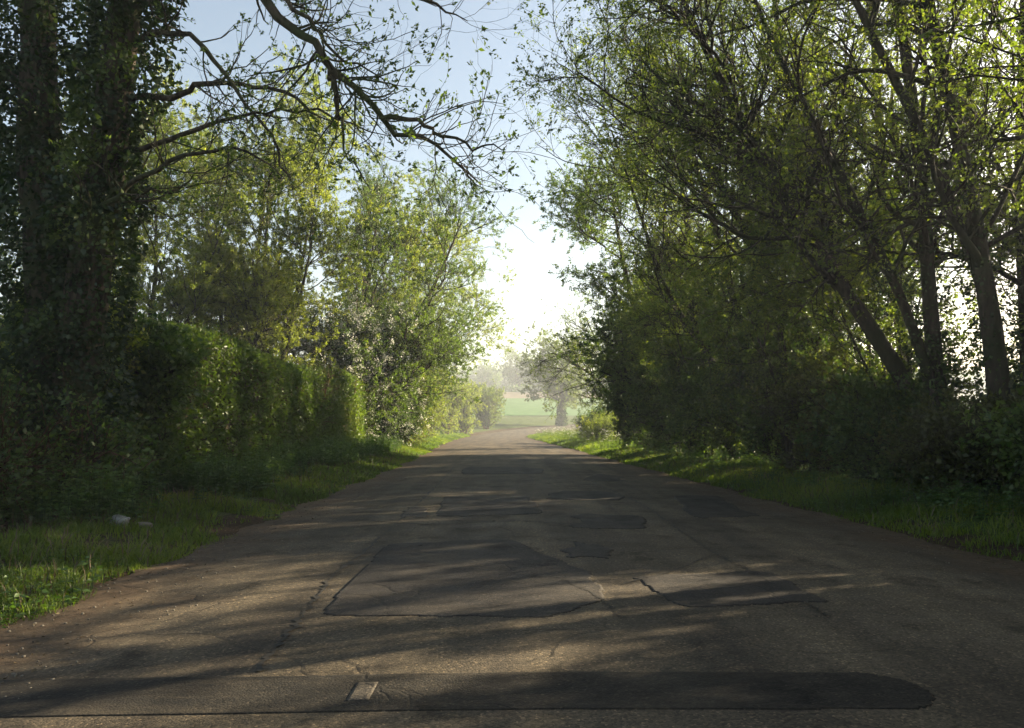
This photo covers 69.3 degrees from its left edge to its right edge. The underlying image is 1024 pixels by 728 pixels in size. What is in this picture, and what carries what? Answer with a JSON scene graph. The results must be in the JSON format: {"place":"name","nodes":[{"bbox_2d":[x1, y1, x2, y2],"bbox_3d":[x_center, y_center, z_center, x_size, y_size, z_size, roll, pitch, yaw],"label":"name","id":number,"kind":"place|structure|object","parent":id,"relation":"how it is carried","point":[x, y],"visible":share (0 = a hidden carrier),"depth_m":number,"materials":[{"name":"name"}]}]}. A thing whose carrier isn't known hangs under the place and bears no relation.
{"place":"outdoors","nodes":[
{"label":"outdoors","id":0,"kind":"place"},
{"bbox_2d":[0,445,431,625],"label":"grass","id":1,"kind":"structure","parent":0,"point":[175,533],"depth_m":7.00,"materials":[{"name":"green plant"}]},
{"bbox_2d":[109,514,129,528],"bbox_3d":[-3.952,1.586,7.442,0.197,0.148,0.136,1,-5,-17],"label":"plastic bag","id":2,"kind":"object","parent":1,"relation":"on","point":[119,518],"visible":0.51,"depth_m":7.41,"materials":[{"name":"white plastic"}]},
{"bbox_2d":[138,522,152,527],"bbox_3d":[-3.756,1.645,7.553,0.186,0.064,0.135,-1,-5,11],"label":"stone","id":3,"kind":"object","parent":1,"relation":"on","point":[146,523],"visible":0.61,"depth_m":7.52,"materials":[{"name":"grey stone"}]},
{"bbox_2d":[401,432,470,449],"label":"grass","id":4,"kind":"structure","parent":0,"point":[434,442],"depth_m":48.53,"materials":[{"name":"green plant"}]},
{"bbox_2d":[0,0,1019,371],"label":"sky","id":5,"kind":"structure","parent":0,"point":[531,261],"materials":[{"name":"white"}]},
{"bbox_2d":[0,474,1021,698],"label":"fallen leaves","id":6,"kind":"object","parent":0,"point":[15,674],"depth_m":5.44,"materials":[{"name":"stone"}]},
{"bbox_2d":[0,425,1023,727],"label":"road","id":7,"kind":"structure","parent":0,"point":[942,629],"depth_m":4.33,"materials":[{"name":"grey asphalt"}]},
{"bbox_2d":[254,529,390,670],"bbox_3d":[-1.294,1.588,5.673,0.162,0.006,4.646,0,-5,-2],"label":"road crack","id":8,"kind":"object","parent":7,"relation":"on","point":[279,643],"visible":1,"depth_m":4.25,"materials":[{"name":"black asphalt"}]},
{"bbox_2d":[346,682,377,700],"bbox_3d":[-0.622,1.366,3.083,0.091,0.015,0.212,0,-5,0],"label":"pale patch","id":9,"kind":"object","parent":7,"relation":"on","point":[361,691],"visible":1,"depth_m":3.07,"materials":[{"name":"beige concrete"}]},
{"bbox_2d":[400,506,430,517],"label":"road patch","id":10,"kind":"object","parent":7,"relation":"on","point":[418,512],"visible":0.94,"depth_m":9.49,"materials":[{"name":"grey asphalt"}]},
{"bbox_2d":[390,467,453,528],"bbox_3d":[-1.434,2.300,14.166,0.097,0.009,12.407,0,-5,-1],"label":"road crack","id":11,"kind":"object","parent":7,"relation":"on","point":[418,502],"visible":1,"depth_m":10.47,"materials":[{"name":"black asphalt"}]},
{"bbox_2d":[323,539,604,617],"bbox_3d":[-0.285,1.592,5.735,1.800,0.035,2.972,0,-5,0],"label":"road patch","id":12,"kind":"object","parent":7,"relation":"on","point":[503,578],"visible":1,"depth_m":5.16,"materials":[{"name":"grey asphalt"}]},
{"bbox_2d":[383,540,498,549],"bbox_3d":[-0.609,1.689,6.953,1.239,0.018,0.138,2,-5,-21],"label":"road crack","id":13,"kind":"object","parent":12,"relation":"on","point":[428,544],"visible":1,"depth_m":6.87,"materials":[{"name":"black asphalt"}]},
{"bbox_2d":[508,542,624,617],"bbox_3d":[0.291,1.565,5.612,0.114,0.004,2.870,1,-5,-16],"label":"road crack","id":14,"kind":"object","parent":12,"relation":"on","point":[532,561],"visible":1,"depth_m":5.06,"materials":[{"name":"black asphalt"}]},
{"bbox_2d":[0,672,935,717],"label":"road patch","id":15,"kind":"object","parent":7,"relation":"on","point":[134,696],"visible":0.98,"depth_m":3.06,"materials":[{"name":"grey asphalt"}]},
{"bbox_2d":[436,496,542,516],"bbox_3d":[-0.335,1.975,10.343,1.448,0.025,2.525,0,-5,0],"label":"road patch","id":16,"kind":"object","parent":7,"relation":"on","point":[491,505],"visible":0.98,"depth_m":10.13,"materials":[{"name":"grey asphalt"}]},
{"bbox_2d":[461,467,543,473],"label":"road patch","id":17,"kind":"object","parent":7,"relation":"on","point":[495,470],"visible":0.98,"depth_m":18.42,"materials":[{"name":"grey asphalt"}]},
{"bbox_2d":[546,490,624,499],"bbox_3d":[1.150,2.104,11.885,1.258,0.023,1.678,0,-5,0],"label":"road patch","id":18,"kind":"object","parent":7,"relation":"on","point":[583,495],"visible":1,"depth_m":11.76,"materials":[{"name":"grey asphalt"}]},
{"bbox_2d":[560,541,613,558],"bbox_3d":[0.662,1.653,6.589,0.478,0.014,0.920,0,-5,0],"label":"road patch","id":19,"kind":"object","parent":7,"relation":"on","point":[580,549],"visible":0.98,"depth_m":6.51,"materials":[{"name":"grey asphalt"}]},
{"bbox_2d":[546,457,642,504],"bbox_3d":[1.481,2.663,18.560,0.146,0.009,16.341,0,-5,-2],"label":"road crack","id":20,"kind":"object","parent":7,"relation":"on","point":[600,485],"visible":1,"depth_m":13.66,"materials":[{"name":"black asphalt"}]},
{"bbox_2d":[568,513,646,528],"bbox_3d":[1.117,1.826,8.608,0.903,0.016,1.387,0,-5,6],"label":"road patch","id":21,"kind":"object","parent":7,"relation":"on","point":[599,521],"visible":1,"depth_m":8.51,"materials":[{"name":"grey asphalt"}]},
{"bbox_2d":[624,553,716,583],"bbox_3d":[1.294,1.577,5.744,0.094,0.003,1.608,-4,-6,38],"label":"road crack","id":22,"kind":"object","parent":7,"relation":"on","point":[671,570],"visible":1,"depth_m":5.53,"materials":[{"name":"black asphalt"}]},
{"bbox_2d":[674,495,758,518],"bbox_3d":[2.777,2.013,10.527,0.917,0.046,3.317,0,-5,5],"label":"road patch","id":23,"kind":"object","parent":7,"relation":"on","point":[703,506],"visible":0.99,"depth_m":10.17,"materials":[{"name":"grey asphalt"}]},
{"bbox_2d":[632,571,828,606],"bbox_3d":[1.480,1.530,5.062,1.118,0.020,0.993,1,-5,-10],"label":"road patch","id":24,"kind":"object","parent":7,"relation":"on","point":[741,588],"visible":0.99,"depth_m":4.98,"materials":[{"name":"grey asphalt"}]},
{"bbox_2d":[645,506,827,614],"bbox_3d":[1.802,1.719,7.378,0.149,0.008,6.140,0,-5,0],"label":"road crack","id":25,"kind":"object","parent":7,"relation":"on","point":[768,579],"visible":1,"depth_m":5.62,"materials":[{"name":"grey asphalt"}]},
{"bbox_2d":[0,392,1023,625],"bbox_3d":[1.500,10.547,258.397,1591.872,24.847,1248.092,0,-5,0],"label":"ground","id":26,"kind":"structure","parent":0,"point":[513,422],"depth_m":8.40,"materials":[{"name":"green plant"}]},
{"bbox_2d":[0,476,135,527],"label":"weeds","id":27,"kind":"object","parent":26,"relation":"on","point":[46,513],"visible":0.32,"depth_m":7.41,"materials":[{"name":"green plant"}]},
{"bbox_2d":[0,275,149,441],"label":"leafy shrub","id":28,"kind":"object","parent":26,"relation":"on","point":[127,347],"visible":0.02,"depth_m":10.18,"materials":[{"name":"green plant"}]},
{"bbox_2d":[0,357,182,529],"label":"bramble thicket","id":29,"kind":"object","parent":26,"relation":"on","point":[6,449],"visible":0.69,"depth_m":7.78,"materials":[{"name":"green plant"}]},
{"bbox_2d":[0,85,245,330],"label":"tree","id":30,"kind":"object","parent":26,"relation":"on","point":[144,237],"visible":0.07,"depth_m":18.76,"materials":[{"name":"green plant"}]},
{"bbox_2d":[103,302,213,490],"bbox_3d":[-5.407,0.524,10.898,2.105,3.096,1.997,0,-5,0],"label":"ivy mound","id":31,"kind":"object","parent":26,"relation":"on","point":[166,362],"visible":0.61,"depth_m":10.62,"materials":[{"name":"green plant"}]},
{"bbox_2d":[111,78,270,341],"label":"tree","id":32,"kind":"object","parent":26,"relation":"on","point":[190,297],"visible":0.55,"depth_m":25.19,"materials":[{"name":"green plant"}]},
{"bbox_2d":[11,304,376,489],"bbox_3d":[-6.384,1.140,20.250,2.916,3.589,20.464,0,-5,0],"label":"clipped hedge","id":33,"kind":"object","parent":26,"relation":"on","point":[291,402],"visible":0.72,"depth_m":16.23,"materials":[{"name":"green plant"}]},
{"bbox_2d":[0,433,401,528],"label":"nettles","id":34,"kind":"object","parent":26,"relation":"on","point":[227,477],"visible":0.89,"depth_m":10.35,"materials":[{"name":"green plant"}]},
{"bbox_2d":[0,453,418,627],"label":"weeds","id":35,"kind":"object","parent":26,"relation":"on","point":[89,580],"visible":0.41,"depth_m":5.26,"materials":[{"name":"green plant"}]},
{"bbox_2d":[145,42,379,368],"bbox_3d":[-10.503,-4.917,29.789,10.212,16.594,5.773,0,-5,0],"label":"tree","id":36,"kind":"object","parent":26,"relation":"on","point":[286,140],"visible":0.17,"depth_m":29.74,"materials":[{"name":"green plant"}]},
{"bbox_2d":[143,94,403,373],"bbox_3d":[-9.195,-3.393,27.187,9.857,13.098,5.714,0,-5,0],"label":"tree","id":37,"kind":"object","parent":26,"relation":"on","point":[268,302],"visible":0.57,"depth_m":26.63,"materials":[{"name":"green plant"}]},
{"bbox_2d":[0,0,566,521],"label":"ivy tree","id":38,"kind":"object","parent":26,"relation":"on","point":[70,254],"visible":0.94,"depth_m":8.37,"materials":[{"name":"green plant"}]},
{"bbox_2d":[265,281,418,440],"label":"hawthorn","id":39,"kind":"object","parent":26,"relation":"on","point":[354,351],"visible":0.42,"depth_m":29.43,"materials":[{"name":"green plant"}]},
{"bbox_2d":[367,399,415,444],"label":"leafy shrub","id":40,"kind":"object","parent":26,"relation":"on","point":[388,415],"visible":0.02,"depth_m":33.08,"materials":[{"name":"green plant"}]},
{"bbox_2d":[325,144,464,390],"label":"tree","id":41,"kind":"object","parent":26,"relation":"on","point":[408,243],"visible":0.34,"depth_m":36.37,"materials":[{"name":"green plant"}]},
{"bbox_2d":[366,360,436,447],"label":"hawthorn","id":42,"kind":"object","parent":26,"relation":"on","point":[390,429],"visible":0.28,"depth_m":32.16,"materials":[{"name":"green plant"}]},
{"bbox_2d":[378,429,443,441],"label":"weeds","id":43,"kind":"object","parent":26,"relation":"on","point":[419,437],"visible":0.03,"depth_m":60.38,"materials":[{"name":"green plant"}]},
{"bbox_2d":[311,146,522,445],"bbox_3d":[-4.033,-3.116,33.328,9.199,13.809,9.085,3,-5,-29],"label":"roadside tree","id":44,"kind":"object","parent":26,"relation":"on","point":[425,348],"visible":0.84,"depth_m":31.79,"materials":[{"name":"green plant"}]},
{"bbox_2d":[396,372,440,445],"bbox_3d":[-5.328,2.235,36.742,3.651,4.308,3.539,0,-5,0],"label":"leafy shrub","id":45,"kind":"object","parent":26,"relation":"on","point":[416,438],"visible":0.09,"depth_m":36.83,"materials":[{"name":"green plant"}]},
{"bbox_2d":[402,367,442,440],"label":"leafy shrub","id":46,"kind":"object","parent":26,"relation":"on","point":[435,377],"visible":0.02,"depth_m":42.60,"materials":[{"name":"green plant"}]},
{"bbox_2d":[418,379,452,438],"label":"leafy shrub","id":47,"kind":"object","parent":26,"relation":"on","point":[437,419],"visible":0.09,"depth_m":51.94,"materials":[{"name":"green plant"}]},
{"bbox_2d":[433,372,466,433],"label":"leafy shrub","id":48,"kind":"object","parent":26,"relation":"on","point":[448,397],"visible":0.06,"depth_m":64.23,"materials":[{"name":"green plant"}]},
{"bbox_2d":[432,373,473,433],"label":"leafy shrub","id":49,"kind":"object","parent":26,"relation":"on","point":[451,424],"visible":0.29,"depth_m":77.34,"materials":[{"name":"green plant"}]},
{"bbox_2d":[391,204,520,416],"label":"tree","id":50,"kind":"object","parent":26,"relation":"on","point":[465,249],"visible":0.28,"depth_m":47.40,"materials":[{"name":"green plant"}]},
{"bbox_2d":[453,377,487,433],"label":"leafy shrub","id":51,"kind":"object","parent":26,"relation":"on","point":[465,421],"visible":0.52,"depth_m":92.29,"materials":[{"name":"green plant"}]},
{"bbox_2d":[471,358,502,387],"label":"tree","id":52,"kind":"object","parent":26,"relation":"on","point":[483,376],"visible":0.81,"depth_m":260.72,"materials":[{"name":"green plant"}]},
{"bbox_2d":[471,379,506,428],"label":"leafy shrub","id":53,"kind":"object","parent":26,"relation":"on","point":[489,414],"visible":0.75,"depth_m":108.99,"materials":[{"name":"green plant"}]},
{"bbox_2d":[488,343,537,390],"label":"tree","id":54,"kind":"object","parent":26,"relation":"on","point":[509,370],"visible":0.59,"depth_m":235.53,"materials":[{"name":"green plant"}]},
{"bbox_2d":[462,384,608,391],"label":"field hedge","id":55,"kind":"object","parent":26,"relation":"on","point":[510,389],"visible":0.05,"depth_m":227.02,"materials":[{"name":"plant"}]},
{"bbox_2d":[515,320,596,425],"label":"ivy clad tree","id":56,"kind":"object","parent":26,"relation":"on","point":[561,407],"visible":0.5,"depth_m":123.41,"materials":[{"name":"plant"}]},
{"bbox_2d":[516,266,623,440],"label":"arching tree","id":57,"kind":"object","parent":26,"relation":"on","point":[568,361],"visible":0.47,"depth_m":39.57,"materials":[{"name":"green plant"}]},
{"bbox_2d":[537,427,620,441],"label":"white flowers","id":58,"kind":"object","parent":26,"relation":"on","point":[577,432],"visible":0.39,"depth_m":50.52,"materials":[{"name":"white plant"}]},
{"bbox_2d":[535,426,632,447],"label":"weeds","id":59,"kind":"object","parent":26,"relation":"on","point":[568,435],"visible":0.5,"depth_m":47.30,"materials":[{"name":"green plant"}]},
{"bbox_2d":[570,404,606,436],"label":"verge bush","id":60,"kind":"object","parent":26,"relation":"on","point":[580,419],"visible":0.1,"depth_m":48.72,"materials":[{"name":"green plant"}]},
{"bbox_2d":[574,412,625,443],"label":"verge bush","id":61,"kind":"object","parent":26,"relation":"on","point":[598,428],"visible":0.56,"depth_m":40.13,"materials":[{"name":"green plant"}]},
{"bbox_2d":[591,406,613,422],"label":"verge bush","id":62,"kind":"object","parent":26,"relation":"on","point":[605,416],"depth_m":43.34,"materials":[{"name":"green plant"}]},
{"bbox_2d":[591,359,654,447],"bbox_3d":[5.078,1.540,30.247,3.550,4.190,5.320,0,-5,0],"label":"verge bush","id":63,"kind":"object","parent":26,"relation":"on","point":[623,414],"visible":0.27,"depth_m":29.65,"materials":[{"name":"green plant"}]},
{"bbox_2d":[519,94,736,418],"bbox_3d":[4.669,-3.298,28.630,8.871,13.393,8.508,0,-5,0],"label":"maple tree","id":64,"kind":"object","parent":26,"relation":"on","point":[612,367],"visible":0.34,"depth_m":28.57,"materials":[{"name":"green plant"}]},
{"bbox_2d":[618,346,683,452],"bbox_3d":[5.572,1.379,26.009,3.554,4.283,4.658,0,-5,0],"label":"verge bush","id":65,"kind":"object","parent":26,"relation":"on","point":[652,426],"visible":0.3,"depth_m":25.80,"materials":[{"name":"green plant"}]},
{"bbox_2d":[486,0,828,461],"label":"verge tree","id":66,"kind":"object","parent":26,"relation":"on","point":[651,246],"visible":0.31,"depth_m":20.26,"materials":[{"name":"green plant"}]},
{"bbox_2d":[608,253,713,450],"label":"sapling","id":67,"kind":"object","parent":26,"relation":"on","point":[622,319],"visible":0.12,"depth_m":25.14,"materials":[{"name":"green plant"}]},
{"bbox_2d":[570,1,754,447],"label":"ivy clad tree","id":68,"kind":"object","parent":26,"relation":"on","point":[646,275],"visible":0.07,"depth_m":23.81,"materials":[{"name":"green plant"}]},
{"bbox_2d":[608,225,749,458],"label":"sapling","id":69,"kind":"object","parent":26,"relation":"on","point":[664,341],"visible":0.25,"depth_m":21.75,"materials":[{"name":"green plant"}]},
{"bbox_2d":[621,248,748,382],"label":"sapling","id":70,"kind":"object","parent":26,"relation":"on","point":[640,306],"visible":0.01,"depth_m":27.00,"materials":[{"name":"green plant"}]},
{"bbox_2d":[665,343,771,459],"bbox_3d":[6.232,1.107,20.453,3.418,3.357,3.824,2,-5,-27],"label":"verge bush","id":71,"kind":"object","parent":26,"relation":"on","point":[728,442],"visible":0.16,"depth_m":20.32,"materials":[{"name":"green plant"}]},
{"bbox_2d":[499,0,941,402],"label":"leaning tree","id":72,"kind":"object","parent":26,"relation":"on","point":[882,345],"visible":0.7,"depth_m":12.93,"materials":[{"name":"green plant"}]},
{"bbox_2d":[672,231,790,346],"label":"sapling","id":73,"kind":"object","parent":26,"relation":"on","point":[714,303],"visible":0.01,"depth_m":23.18,"materials":[{"name":"green plant"}]},
{"bbox_2d":[448,364,1017,391],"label":"woods","id":74,"kind":"object","parent":26,"relation":"on","point":[504,381],"visible":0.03,"depth_m":303.84,"materials":[{"name":"green plant"}]},
{"bbox_2d":[544,0,950,370],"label":"leaning tree","id":75,"kind":"object","parent":26,"relation":"on","point":[634,138],"visible":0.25,"depth_m":16.65,"materials":[{"name":"green plant"}]},
{"bbox_2d":[659,196,841,451],"bbox_3d":[6.561,-1.075,18.867,5.511,7.233,3.627,0,-5,0],"label":"sapling","id":76,"kind":"object","parent":26,"relation":"on","point":[727,431],"visible":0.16,"depth_m":18.96,"materials":[{"name":"green plant"}]},
{"bbox_2d":[659,174,867,468],"bbox_3d":[5.827,-0.845,16.184,5.154,6.515,4.514,-1,-5,11],"label":"sapling","id":77,"kind":"object","parent":26,"relation":"on","point":[766,363],"visible":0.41,"depth_m":15.90,"materials":[{"name":"green plant"}]},
{"bbox_2d":[661,213,874,442],"bbox_3d":[6.953,-1.206,20.509,5.400,7.604,4.234,1,-5,-16],"label":"sapling","id":78,"kind":"object","parent":26,"relation":"on","point":[728,278],"visible":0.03,"depth_m":20.59,"materials":[{"name":"green plant"}]},
{"bbox_2d":[696,307,850,463],"bbox_3d":[6.344,0.567,17.499,3.460,4.321,3.356,-3,-6,35],"label":"verge bush","id":79,"kind":"object","parent":26,"relation":"on","point":[761,439],"visible":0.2,"depth_m":17.38,"materials":[{"name":"green plant"}]},
{"bbox_2d":[561,0,1023,423],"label":"verge tree","id":80,"kind":"object","parent":26,"relation":"on","point":[928,358],"visible":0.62,"depth_m":11.65,"materials":[{"name":"green plant"}]},
{"bbox_2d":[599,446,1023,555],"bbox_3d":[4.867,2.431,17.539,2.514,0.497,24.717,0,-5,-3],"label":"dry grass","id":81,"kind":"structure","parent":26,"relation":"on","point":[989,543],"depth_m":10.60,"materials":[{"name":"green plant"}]},
{"bbox_2d":[604,449,1023,519],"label":"weeds","id":82,"kind":"object","parent":26,"relation":"on","point":[842,501],"visible":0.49,"depth_m":12.07,"materials":[{"name":"green plant"}]},
{"bbox_2d":[610,438,1023,518],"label":"weeds","id":83,"kind":"object","parent":26,"relation":"on","point":[972,492],"visible":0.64,"depth_m":10.15,"materials":[{"name":"green plant"}]},
{"bbox_2d":[724,174,917,407],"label":"sapling","id":84,"kind":"object","parent":26,"relation":"on","point":[847,339],"visible":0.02,"depth_m":17.01,"materials":[{"name":"green plant"}]},
{"bbox_2d":[625,0,1023,489],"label":"verge tree","id":85,"kind":"object","parent":26,"relation":"on","point":[975,245],"visible":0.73,"depth_m":10.90,"materials":[{"name":"green plant"}]},
{"bbox_2d":[745,342,916,476],"bbox_3d":[6.552,1.015,14.764,3.402,3.304,2.999,3,-6,-35],"label":"verge bush","id":86,"kind":"object","parent":26,"relation":"on","point":[794,397],"visible":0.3,"depth_m":14.40,"materials":[{"name":"green plant"}]},
{"bbox_2d":[706,112,981,382],"bbox_3d":[6.857,-1.331,15.283,5.743,6.958,3.645,0,-5,0],"label":"sapling","id":87,"kind":"object","parent":26,"relation":"on","point":[806,328],"visible":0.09,"depth_m":15.19,"materials":[{"name":"green plant"}]},
{"bbox_2d":[710,169,1023,449],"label":"sapling","id":88,"kind":"object","parent":26,"relation":"on","point":[847,324],"visible":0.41,"depth_m":13.52,"materials":[{"name":"green plant"}]},
{"bbox_2d":[727,0,1018,359],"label":"verge tree","id":89,"kind":"object","parent":26,"relation":"on","point":[842,47],"visible":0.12,"depth_m":15.97,"materials":[{"name":"green plant"}]},
{"bbox_2d":[784,355,983,486],"bbox_3d":[6.507,1.184,12.550,3.315,2.882,3.655,-3,-6,33],"label":"verge bush","id":90,"kind":"object","parent":26,"relation":"on","point":[850,416],"visible":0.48,"depth_m":12.14,"materials":[{"name":"green plant"}]},
{"bbox_2d":[784,0,1023,395],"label":"verge tree","id":91,"kind":"object","parent":26,"relation":"on","point":[1020,294],"visible":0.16,"depth_m":12.78,"materials":[{"name":"green plant"}]},
{"bbox_2d":[823,0,1023,265],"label":"verge tree","id":92,"kind":"object","parent":26,"relation":"on","point":[998,66],"visible":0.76,"depth_m":8.49,"materials":[{"name":"green plant"}]},
{"bbox_2d":[863,369,1023,498],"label":"verge bush","id":93,"kind":"object","parent":26,"relation":"on","point":[938,434],"visible":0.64,"depth_m":10.20,"materials":[{"name":"green plant"}]},
{"bbox_2d":[915,142,1023,395],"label":"sapling","id":94,"kind":"object","parent":26,"relation":"on","point":[1014,241],"visible":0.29,"depth_m":12.43,"materials":[{"name":"green plant"}]},
{"bbox_2d":[916,14,1023,39],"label":"branch","id":95,"kind":"object","parent":26,"relation":"on","point":[931,32],"visible":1,"depth_m":5.39,"materials":[{"name":"green plant"}]},
{"bbox_2d":[940,373,1023,494],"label":"verge bush","id":96,"kind":"object","parent":26,"relation":"on","point":[1003,427],"visible":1,"depth_m":8.76,"materials":[{"name":"green plant"}]},
{"bbox_2d":[0,459,1023,683],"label":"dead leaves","id":97,"kind":"object","parent":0,"point":[34,669],"visible":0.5,"depth_m":6.22,"materials":[{"name":"brown plant"}]},
{"bbox_2d":[525,431,632,450],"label":"grass","id":98,"kind":"structure","parent":0,"point":[569,443],"depth_m":43.66,"materials":[{"name":"green plant"}]},
{"bbox_2d":[472,398,980,415],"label":"crop field","id":99,"kind":"structure","parent":0,"point":[517,407],"depth_m":173.61,"materials":[{"name":"green plant"}]},
{"bbox_2d":[502,392,963,397],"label":"ploughed field","id":100,"kind":"structure","parent":0,"point":[513,395],"depth_m":213.34,"materials":[{"name":"soil"}]},
{"bbox_2d":[582,445,1023,560],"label":"grass","id":101,"kind":"structure","parent":0,"point":[883,511],"depth_m":10.54,"materials":[{"name":"green plant"}]}
]}

